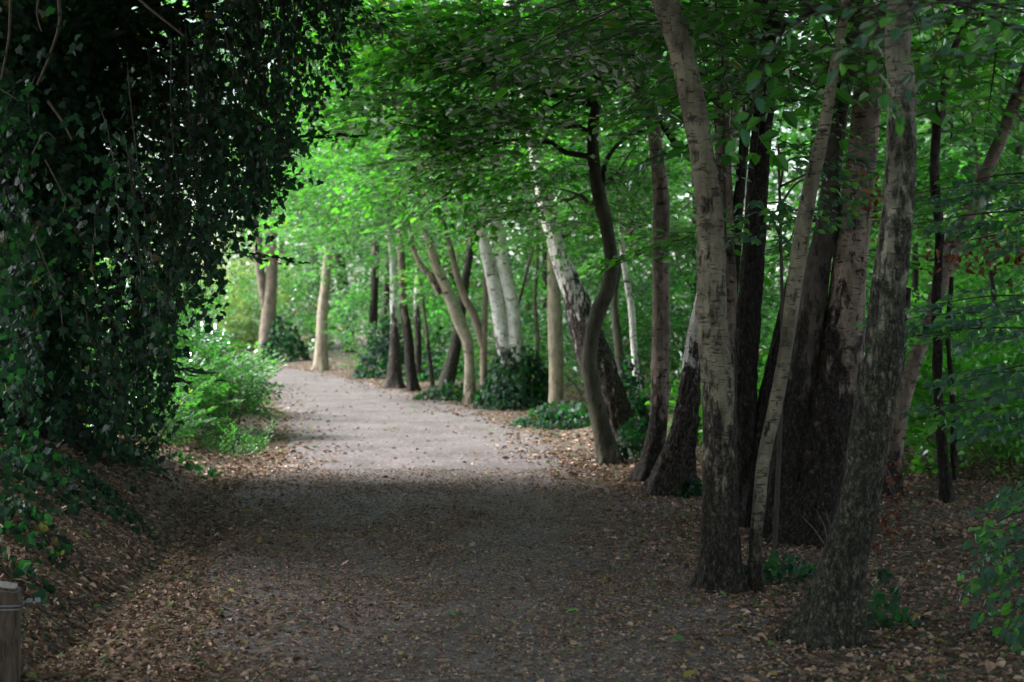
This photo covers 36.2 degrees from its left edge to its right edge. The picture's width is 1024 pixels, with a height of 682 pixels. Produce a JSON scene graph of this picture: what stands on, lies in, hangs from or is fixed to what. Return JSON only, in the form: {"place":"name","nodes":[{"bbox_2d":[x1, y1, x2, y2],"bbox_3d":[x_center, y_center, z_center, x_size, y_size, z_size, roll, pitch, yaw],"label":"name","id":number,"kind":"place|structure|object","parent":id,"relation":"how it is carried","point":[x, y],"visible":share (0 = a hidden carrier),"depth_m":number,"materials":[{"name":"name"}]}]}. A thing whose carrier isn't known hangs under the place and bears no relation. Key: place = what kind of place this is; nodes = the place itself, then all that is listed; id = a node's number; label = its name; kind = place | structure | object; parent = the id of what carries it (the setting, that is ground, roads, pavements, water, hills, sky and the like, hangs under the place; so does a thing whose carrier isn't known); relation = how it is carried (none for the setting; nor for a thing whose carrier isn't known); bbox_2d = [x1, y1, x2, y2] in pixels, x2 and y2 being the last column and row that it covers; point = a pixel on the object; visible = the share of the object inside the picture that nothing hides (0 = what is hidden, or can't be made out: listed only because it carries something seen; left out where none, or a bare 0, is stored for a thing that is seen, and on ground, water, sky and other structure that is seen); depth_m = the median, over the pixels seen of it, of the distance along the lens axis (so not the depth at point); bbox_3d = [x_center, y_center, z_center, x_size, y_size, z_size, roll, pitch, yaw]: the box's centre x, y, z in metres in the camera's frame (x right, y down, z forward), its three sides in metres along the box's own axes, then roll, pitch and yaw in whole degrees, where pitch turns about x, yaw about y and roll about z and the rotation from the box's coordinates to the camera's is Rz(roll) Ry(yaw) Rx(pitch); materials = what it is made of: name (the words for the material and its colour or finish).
{"place":"outdoors","nodes":[
{"label":"outdoors","id":0,"kind":"place"},
{"bbox_2d":[0,367,901,681],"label":"path","id":1,"kind":"structure","parent":0,"point":[382,645],"depth_m":9.72,"materials":[{"name":"grey gravel"}]},
{"bbox_2d":[0,321,1023,681],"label":"ground","id":2,"kind":"structure","parent":0,"point":[942,643],"depth_m":9.42,"materials":[{"name":"soil"}]},
{"bbox_2d":[0,581,40,681],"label":"fence post","id":3,"kind":"object","parent":2,"relation":"on","point":[12,601],"visible":0.99,"depth_m":6.70,"materials":[{"name":"brown wood"}]},
{"bbox_2d":[0,546,65,609],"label":"ivy plant","id":4,"kind":"object","parent":2,"relation":"on","point":[24,566],"visible":0.98,"depth_m":8.05,"materials":[{"name":"green plant"}]},
{"bbox_2d":[0,486,74,570],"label":"ivy plant","id":5,"kind":"object","parent":2,"relation":"on","point":[59,542],"visible":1,"depth_m":8.79,"materials":[{"name":"green plant"}]},
{"bbox_2d":[0,448,85,515],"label":"ivy plant","id":6,"kind":"object","parent":2,"relation":"on","point":[8,457],"visible":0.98,"depth_m":9.76,"materials":[{"name":"green plant"}]},
{"bbox_2d":[0,413,155,540],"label":"ivy plant","id":7,"kind":"object","parent":2,"relation":"on","point":[73,467],"visible":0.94,"depth_m":10.66,"materials":[{"name":"green plant"}]},
{"bbox_2d":[85,370,214,444],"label":"bramble bush","id":8,"kind":"object","parent":2,"relation":"on","point":[182,430],"visible":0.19,"depth_m":17.30,"materials":[{"name":"green plant"}]},
{"bbox_2d":[69,263,242,425],"bbox_3d":[-5.106,0.031,21.180,2.898,2.285,3.692,0,1,0],"label":"bramble bush","id":9,"kind":"object","parent":2,"relation":"on","point":[181,333],"visible":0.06,"depth_m":21.35,"materials":[{"name":"green plant"}]},
{"bbox_2d":[73,219,250,376],"bbox_3d":[-6.034,-0.476,23.967,3.875,3.076,4.530,0,1,0],"label":"bramble bush","id":10,"kind":"object","parent":2,"relation":"on","point":[219,333],"visible":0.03,"depth_m":24.15,"materials":[{"name":"green plant"}]},
{"bbox_2d":[91,350,244,441],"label":"bramble bush","id":11,"kind":"object","parent":2,"relation":"on","point":[199,387],"visible":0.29,"depth_m":19.07,"materials":[{"name":"green plant"}]},
{"bbox_2d":[153,449,222,479],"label":"ivy plant","id":12,"kind":"object","parent":2,"relation":"on","point":[196,467],"visible":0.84,"depth_m":15.58,"materials":[{"name":"green plant"}]},
{"bbox_2d":[0,0,405,493],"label":"ivy tree","id":13,"kind":"object","parent":2,"relation":"on","point":[72,110],"visible":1,"depth_m":11.74,"materials":[{"name":"green plant"}]},
{"bbox_2d":[147,316,286,438],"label":"bramble bush","id":14,"kind":"object","parent":2,"relation":"on","point":[246,392],"visible":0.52,"depth_m":20.11,"materials":[{"name":"green plant"}]},
{"bbox_2d":[199,415,277,456],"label":"bramble bush","id":15,"kind":"object","parent":2,"relation":"on","point":[234,446],"visible":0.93,"depth_m":18.28,"materials":[{"name":"green plant"}]},
{"bbox_2d":[200,288,296,351],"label":"clearing shrub","id":16,"kind":"object","parent":2,"relation":"on","point":[237,320],"visible":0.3,"depth_m":57.71,"materials":[{"name":"green plant"}]},
{"bbox_2d":[182,228,331,351],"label":"understorey shrub","id":17,"kind":"object","parent":2,"relation":"on","point":[250,295],"visible":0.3,"depth_m":56.81,"materials":[{"name":"green plant"}]},
{"bbox_2d":[142,1,377,361],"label":"forked tree","id":18,"kind":"object","parent":2,"relation":"on","point":[267,287],"visible":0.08,"depth_m":50.96,"materials":[{"name":"green plant"}]},
{"bbox_2d":[209,216,331,349],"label":"clearing shrub","id":19,"kind":"object","parent":2,"relation":"on","point":[278,292],"visible":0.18,"depth_m":61.39,"materials":[{"name":"green plant"}]},
{"bbox_2d":[257,315,311,363],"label":"ivy plant","id":20,"kind":"object","parent":2,"relation":"on","point":[284,345],"visible":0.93,"depth_m":50.72,"materials":[{"name":"green plant"}]},
{"bbox_2d":[165,0,411,349],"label":"leafy tree","id":21,"kind":"object","parent":2,"relation":"on","point":[283,252],"visible":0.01,"depth_m":71.86,"materials":[{"name":"green plant"}]},
{"bbox_2d":[198,13,394,370],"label":"plain trunk tree","id":22,"kind":"object","parent":2,"relation":"on","point":[321,361],"visible":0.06,"depth_m":45.01,"materials":[{"name":"green plant"}]},
{"bbox_2d":[229,103,383,349],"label":"woodland tree","id":23,"kind":"object","parent":2,"relation":"on","point":[317,269],"visible":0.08,"depth_m":61.74,"materials":[{"name":"green plant"}]},
{"bbox_2d":[217,7,413,375],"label":"birch tree","id":24,"kind":"object","parent":2,"relation":"on","point":[373,309],"visible":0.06,"depth_m":40.73,"materials":[{"name":"green plant"}]},
{"bbox_2d":[253,212,382,355],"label":"understorey shrub","id":25,"kind":"object","parent":2,"relation":"on","point":[299,291],"visible":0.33,"depth_m":54.30,"materials":[{"name":"green plant"}]},
{"bbox_2d":[240,106,412,352],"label":"woodland tree","id":26,"kind":"object","parent":2,"relation":"on","point":[342,267],"visible":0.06,"depth_m":54.30,"materials":[{"name":"green plant"}]},
{"bbox_2d":[255,5,426,388],"bbox_3d":[-2.782,-3.556,34.784,4.959,9.443,6.244,0,1,24],"label":"tree","id":27,"kind":"object","parent":2,"relation":"on","point":[394,378],"visible":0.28,"depth_m":34.03,"materials":[{"name":"green plant"}]},
{"bbox_2d":[224,0,503,402],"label":"birch tree","id":28,"kind":"object","parent":2,"relation":"on","point":[438,279],"visible":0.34,"depth_m":28.61,"materials":[{"name":"green plant"}]},
{"bbox_2d":[351,316,414,378],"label":"ivy plant","id":29,"kind":"object","parent":2,"relation":"on","point":[377,348],"visible":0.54,"depth_m":39.02,"materials":[{"name":"green plant"}]},
{"bbox_2d":[338,34,434,387],"bbox_3d":[-2.192,-2.827,33.980,4.801,8.035,3.514,0,1,26],"label":"young birch","id":30,"kind":"object","parent":2,"relation":"on","point":[431,377],"visible":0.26,"depth_m":33.87,"materials":[{"name":"brown wood"}]},
{"bbox_2d":[333,233,451,363],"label":"understorey shrub","id":31,"kind":"object","parent":2,"relation":"on","point":[364,317],"visible":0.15,"depth_m":47.11,"materials":[{"name":"green plant"}]},
{"bbox_2d":[318,233,495,374],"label":"understorey shrub","id":32,"kind":"object","parent":2,"relation":"on","point":[359,299],"visible":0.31,"depth_m":41.01,"materials":[{"name":"green plant"}]},
{"bbox_2d":[288,0,525,391],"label":"birch tree","id":33,"kind":"object","parent":2,"relation":"on","point":[412,383],"visible":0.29,"depth_m":32.57,"materials":[{"name":"green plant"}]},
{"bbox_2d":[280,102,539,346],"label":"woodland tree","id":34,"kind":"object","parent":2,"relation":"on","point":[364,271],"visible":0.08,"depth_m":46.60,"materials":[{"name":"green plant"}]},
{"bbox_2d":[320,56,549,361],"bbox_3d":[-1.777,-4.014,39.528,7.114,10.025,6.970,0,1,0],"label":"woodland tree","id":35,"kind":"object","parent":2,"relation":"on","point":[373,261],"visible":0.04,"depth_m":38.83,"materials":[{"name":"green plant"}]},
{"bbox_2d":[403,343,479,381],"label":"ivy plant","id":36,"kind":"object","parent":2,"relation":"on","point":[436,354],"visible":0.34,"depth_m":36.59,"materials":[{"name":"green plant"}]},
{"bbox_2d":[275,1,626,407],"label":"young beech","id":37,"kind":"object","parent":2,"relation":"on","point":[480,328],"visible":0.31,"depth_m":26.70,"materials":[{"name":"green plant"}]},
{"bbox_2d":[411,380,490,401],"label":"ivy plant","id":38,"kind":"object","parent":2,"relation":"on","point":[438,394],"visible":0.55,"depth_m":28.98,"materials":[{"name":"green plant"}]},
{"bbox_2d":[292,0,642,408],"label":"birch tree","id":39,"kind":"object","parent":2,"relation":"on","point":[504,302],"visible":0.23,"depth_m":26.56,"materials":[{"name":"green plant"}]},
{"bbox_2d":[216,0,729,465],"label":"beech tree","id":40,"kind":"object","parent":2,"relation":"on","point":[397,67],"visible":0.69,"depth_m":16.66,"materials":[{"name":"green plant"}]},
{"bbox_2d":[399,227,573,380],"bbox_3d":[-0.695,-0.716,37.923,4.745,4.179,4.982,0,1,0],"label":"understorey shrub","id":41,"kind":"object","parent":2,"relation":"on","point":[438,310],"visible":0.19,"depth_m":37.41,"materials":[{"name":"green plant"}]},
{"bbox_2d":[364,0,615,404],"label":"young birch","id":42,"kind":"object","parent":2,"relation":"on","point":[535,313],"visible":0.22,"depth_m":26.77,"materials":[{"name":"brown wood"}]},
{"bbox_2d":[383,77,615,393],"bbox_3d":[-0.326,-2.362,31.210,4.370,7.200,5.314,-1,1,-36],"label":"birch tree","id":43,"kind":"object","parent":2,"relation":"on","point":[449,370],"visible":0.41,"depth_m":30.72,"materials":[{"name":"beech leaf"},{"name":"white birch bark"},{"name":"twig bark"}]},
{"bbox_2d":[472,341,548,410],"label":"ivy plant","id":44,"kind":"object","parent":2,"relation":"on","point":[500,396],"visible":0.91,"depth_m":26.45,"materials":[{"name":"green plant"}]},
{"bbox_2d":[387,0,646,383],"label":"woodland tree","id":45,"kind":"object","parent":2,"relation":"on","point":[544,254],"visible":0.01,"depth_m":32.91,"materials":[{"name":"green plant"}]},
{"bbox_2d":[363,0,693,444],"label":"birch tree","id":46,"kind":"object","parent":2,"relation":"on","point":[577,301],"visible":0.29,"depth_m":19.30,"materials":[{"name":"green plant"}]},
{"bbox_2d":[433,194,624,383],"bbox_3d":[0.508,-0.840,33.424,4.427,4.580,5.101,0,1,0],"label":"understorey shrub","id":47,"kind":"object","parent":2,"relation":"on","point":[523,302],"visible":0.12,"depth_m":32.92,"materials":[{"name":"green plant"}]},
{"bbox_2d":[368,0,696,409],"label":"plain trunk tree","id":48,"kind":"object","parent":2,"relation":"on","point":[555,332],"visible":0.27,"depth_m":24.56,"materials":[{"name":"green plant"}]},
{"bbox_2d":[507,400,590,430],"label":"ivy plant","id":49,"kind":"object","parent":2,"relation":"on","point":[565,415],"visible":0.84,"depth_m":22.15,"materials":[{"name":"green plant"}]},
{"bbox_2d":[426,1,690,349],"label":"leafy tree","id":50,"kind":"object","parent":2,"relation":"on","point":[518,272],"visible":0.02,"depth_m":56.85,"materials":[{"name":"green plant"}]},
{"bbox_2d":[455,52,668,343],"bbox_3d":[1.088,-4.011,38.246,5.983,10.004,5.859,0,1,0],"label":"woodland tree","id":51,"kind":"object","parent":2,"relation":"on","point":[527,279],"visible":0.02,"depth_m":37.89,"materials":[{"name":"green plant"}]},
{"bbox_2d":[480,0,699,419],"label":"birch tree","id":52,"kind":"object","parent":2,"relation":"on","point":[632,317],"visible":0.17,"depth_m":20.16,"materials":[{"name":"grey plant"}]},
{"bbox_2d":[487,224,696,395],"bbox_3d":[1.944,-0.408,29.077,4.977,3.970,4.593,0,1,0],"label":"understorey shrub","id":53,"kind":"object","parent":2,"relation":"on","point":[531,340],"visible":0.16,"depth_m":28.54,"materials":[{"name":"green plant"}]},
{"bbox_2d":[483,0,757,388],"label":"birch tree","id":54,"kind":"object","parent":2,"relation":"on","point":[733,262],"visible":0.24,"depth_m":13.34,"materials":[{"name":"green plant"}]},
{"bbox_2d":[443,0,806,481],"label":"birch tree","id":55,"kind":"object","parent":2,"relation":"on","point":[655,440],"visible":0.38,"depth_m":14.88,"materials":[{"name":"green plant"}]},
{"bbox_2d":[617,412,648,462],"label":"ivy plant","id":56,"kind":"object","parent":2,"relation":"on","point":[634,444],"visible":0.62,"depth_m":16.91,"materials":[{"name":"green plant"}]},
{"bbox_2d":[618,351,649,431],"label":"ivy plant","id":57,"kind":"object","parent":2,"relation":"on","point":[638,400],"visible":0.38,"depth_m":19.85,"materials":[{"name":"green plant"}]},
{"bbox_2d":[499,0,773,379],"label":"young beech","id":58,"kind":"object","parent":2,"relation":"on","point":[630,239],"visible":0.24,"depth_m":19.87,"materials":[{"name":"green plant"}]},
{"bbox_2d":[434,0,863,595],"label":"birch tree","id":59,"kind":"object","parent":2,"relation":"on","point":[720,566],"visible":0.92,"depth_m":8.99,"materials":[{"name":"green plant"}]},
{"bbox_2d":[483,1,835,302],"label":"woodland tree","id":60,"kind":"object","parent":2,"relation":"on","point":[639,270],"visible":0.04,"depth_m":26.55,"materials":[{"name":"green plant"}]},
{"bbox_2d":[543,142,789,383],"bbox_3d":[3.507,-1.558,32.813,5.793,5.554,4.902,0,1,-13],"label":"understorey shrub","id":61,"kind":"object","parent":2,"relation":"on","point":[765,272],"visible":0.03,"depth_m":32.85,"materials":[{"name":"green plant"}]},
{"bbox_2d":[569,260,786,408],"bbox_3d":[3.126,-0.067,25.538,4.600,3.088,4.364,0,1,21],"label":"understorey shrub","id":62,"kind":"object","parent":2,"relation":"on","point":[644,322],"visible":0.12,"depth_m":25.18,"materials":[{"name":"green plant"}]},
{"bbox_2d":[580,1,775,316],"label":"woodland tree","id":63,"kind":"object","parent":2,"relation":"on","point":[683,209],"visible":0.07,"depth_m":30.55,"materials":[{"name":"green plant"}]},
{"bbox_2d":[636,47,745,497],"bbox_3d":[1.424,-3.046,12.891,4.557,9.216,5.356,-1,1,-41],"label":"birch tree","id":64,"kind":"object","parent":2,"relation":"on","point":[674,468],"visible":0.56,"depth_m":13.87,"materials":[{"name":"brown plant"}]},
{"bbox_2d":[622,17,763,288],"bbox_3d":[1.312,-0.499,11.381,1.024,3.933,1.009,0,1,0],"label":"beech sapling","id":65,"kind":"object","parent":2,"relation":"on","point":[663,152],"visible":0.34,"depth_m":11.46,"materials":[{"name":"green plant"}]},
{"bbox_2d":[645,338,768,448],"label":"undergrowth shrub","id":66,"kind":"object","parent":2,"relation":"on","point":[759,382],"visible":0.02,"depth_m":18.48,"materials":[{"name":"green plant"}]},
{"bbox_2d":[562,2,884,336],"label":"leafy tree","id":67,"kind":"object","parent":2,"relation":"on","point":[788,178],"visible":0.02,"depth_m":53.68,"materials":[{"name":"green plant"}]},
{"bbox_2d":[495,0,989,592],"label":"birch tree","id":68,"kind":"object","parent":2,"relation":"on","point":[801,234],"visible":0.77,"depth_m":9.45,"materials":[{"name":"green plant"}]},
{"bbox_2d":[531,0,1004,528],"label":"birch tree","id":69,"kind":"object","parent":2,"relation":"on","point":[751,412],"visible":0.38,"depth_m":11.89,"materials":[{"name":"green plant"}]},
{"bbox_2d":[744,550,815,586],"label":"ivy plant","id":70,"kind":"object","parent":2,"relation":"on","point":[802,570],"visible":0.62,"depth_m":9.43,"materials":[{"name":"green plant"}]},
{"bbox_2d":[587,0,1019,548],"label":"birch tree","id":71,"kind":"object","parent":2,"relation":"on","point":[826,362],"visible":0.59,"depth_m":11.14,"materials":[{"name":"green plant"}]},
{"bbox_2d":[663,58,946,261],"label":"leafy tree","id":72,"kind":"object","parent":2,"relation":"on","point":[799,138],"visible":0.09,"depth_m":61.45,"materials":[{"name":"green plant"}]},
{"bbox_2d":[695,115,915,547],"bbox_3d":[1.815,0.060,9.998,1.216,2.918,1.465,-1,1,-37],"label":"beech sapling","id":73,"kind":"object","parent":2,"relation":"on","point":[772,217],"visible":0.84,"depth_m":9.78,"materials":[{"name":"green plant"}]},
{"bbox_2d":[853,169,881,241],"bbox_3d":[2.080,-0.800,9.244,0.194,0.446,0.690,0,1,0],"label":"dead spray","id":74,"kind":"object","parent":73,"relation":"attached to","point":[868,191],"visible":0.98,"depth_m":9.01,"materials":[{"name":"brown plant"}]},
{"bbox_2d":[671,236,952,407],"bbox_3d":[4.634,-0.194,23.210,4.757,3.386,4.341,0,1,0],"label":"understorey shrub","id":75,"kind":"object","parent":2,"relation":"on","point":[768,333],"visible":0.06,"depth_m":23.04,"materials":[{"name":"green plant"}]},
{"bbox_2d":[623,0,1008,305],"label":"woodland tree","id":76,"kind":"object","parent":2,"relation":"on","point":[876,239],"visible":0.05,"depth_m":23.88,"materials":[{"name":"green plant"}]},
{"bbox_2d":[700,1,953,216],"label":"woodland tree","id":77,"kind":"object","parent":2,"relation":"on","point":[786,136],"visible":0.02,"depth_m":20.82,"materials":[{"name":"green plant"}]},
{"bbox_2d":[644,1,1023,329],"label":"woodland tree","id":78,"kind":"object","parent":2,"relation":"on","point":[914,281],"visible":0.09,"depth_m":20.96,"materials":[{"name":"green plant"}]},
{"bbox_2d":[659,0,1023,651],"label":"birch tree","id":79,"kind":"object","parent":2,"relation":"on","point":[828,611],"visible":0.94,"depth_m":7.59,"materials":[{"name":"green plant"}]},
{"bbox_2d":[872,414,912,623],"bbox_3d":[1.860,0.876,7.773,0.250,1.032,0.280,0,1,0],"label":"dead spray","id":80,"kind":"object","parent":79,"relation":"attached to","point":[898,495],"visible":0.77,"depth_m":7.74,"materials":[{"name":"brown plant"}]},
{"bbox_2d":[698,18,1023,321],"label":"leafy tree","id":81,"kind":"object","parent":2,"relation":"on","point":[808,142],"visible":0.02,"depth_m":44.24,"materials":[{"name":"green plant"}]},
{"bbox_2d":[864,568,921,629],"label":"ivy plant","id":82,"kind":"object","parent":2,"relation":"on","point":[879,599],"visible":0.82,"depth_m":8.03,"materials":[{"name":"green plant"}]},
{"bbox_2d":[766,285,1023,432],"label":"undergrowth shrub","id":83,"kind":"object","parent":2,"relation":"on","point":[925,295],"visible":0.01,"depth_m":17.68,"materials":[{"name":"green plant"}]},
{"bbox_2d":[767,0,1023,270],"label":"woodland tree","id":84,"kind":"object","parent":2,"relation":"on","point":[927,38],"visible":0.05,"depth_m":24.04,"materials":[{"name":"green plant"}]},
{"bbox_2d":[784,5,1023,351],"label":"woodland tree","id":85,"kind":"object","parent":2,"relation":"on","point":[990,272],"visible":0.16,"depth_m":17.98,"materials":[{"name":"green plant"}]},
{"bbox_2d":[785,0,1023,496],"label":"birch tree","id":86,"kind":"object","parent":2,"relation":"on","point":[910,374],"visible":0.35,"depth_m":13.00,"materials":[{"name":"green plant"}]},
{"bbox_2d":[805,0,1023,313],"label":"leafy tree","id":87,"kind":"object","parent":2,"relation":"on","point":[1012,144],"visible":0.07,"depth_m":24.84,"materials":[{"name":"green plant"}]},
{"bbox_2d":[818,1,1023,503],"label":"young oak","id":88,"kind":"object","parent":2,"relation":"on","point":[946,492],"visible":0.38,"depth_m":13.06,"materials":[{"name":"green plant"}]},
{"bbox_2d":[829,255,1023,410],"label":"understorey shrub","id":89,"kind":"object","parent":2,"relation":"on","point":[999,278],"visible":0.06,"depth_m":20.57,"materials":[{"name":"green plant"}]},
{"bbox_2d":[840,100,1023,313],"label":"woodland tree","id":90,"kind":"object","parent":2,"relation":"on","point":[1018,149],"visible":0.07,"depth_m":23.92,"materials":[{"name":"green plant"}]},
{"bbox_2d":[855,165,1023,359],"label":"beech sapling","id":91,"kind":"object","parent":2,"relation":"on","point":[938,326],"visible":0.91,"depth_m":8.77,"materials":[{"name":"green plant"}]},
{"bbox_2d":[918,229,996,277],"bbox_3d":[3.174,-0.637,10.973,0.554,0.384,0.627,0,1,0],"label":"dead spray","id":92,"kind":"object","parent":91,"relation":"attached to","point":[952,258],"visible":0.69,"depth_m":11.02,"materials":[{"name":"brown plant"}]},
{"bbox_2d":[864,293,1023,487],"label":"undergrowth shrub","id":93,"kind":"object","parent":2,"relation":"on","point":[920,437],"visible":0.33,"depth_m":14.30,"materials":[{"name":"green plant"}]},
{"bbox_2d":[899,363,1023,449],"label":"beech sapling","id":94,"kind":"object","parent":2,"relation":"on","point":[990,380],"visible":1,"depth_m":8.90,"materials":[{"name":"green plant"}]},
{"bbox_2d":[907,202,1023,340],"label":"undergrowth shrub","id":95,"kind":"object","parent":2,"relation":"on","point":[921,277],"visible":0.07,"depth_m":21.33,"materials":[{"name":"green plant"}]},
{"bbox_2d":[947,307,1023,463],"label":"undergrowth shrub","id":96,"kind":"object","parent":2,"relation":"on","point":[1001,359],"visible":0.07,"depth_m":15.32,"materials":[{"name":"green plant"}]},
{"bbox_2d":[958,479,1023,654],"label":"beech sapling","id":97,"kind":"object","parent":2,"relation":"on","point":[990,578],"visible":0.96,"depth_m":7.80,"materials":[{"name":"green plant"}]},
{"bbox_2d":[104,0,1023,320],"label":"sky","id":98,"kind":"structure","parent":0,"point":[783,130],"materials":[{"name":"white"}]},
{"bbox_2d":[964,214,1023,285],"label":"dead spray","id":99,"kind":"object","parent":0,"point":[1018,258],"visible":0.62,"depth_m":10.54,"materials":[{"name":"brown plant"}]},
{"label":"leafy tree","id":100,"kind":"object","parent":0,"visible":0},
{"bbox_2d":[725,0,1023,153],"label":"overhanging branch","id":101,"kind":"object","parent":100,"relation":"attached to","point":[885,100],"visible":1,"depth_m":5.41,"materials":[{"name":"green plant"}]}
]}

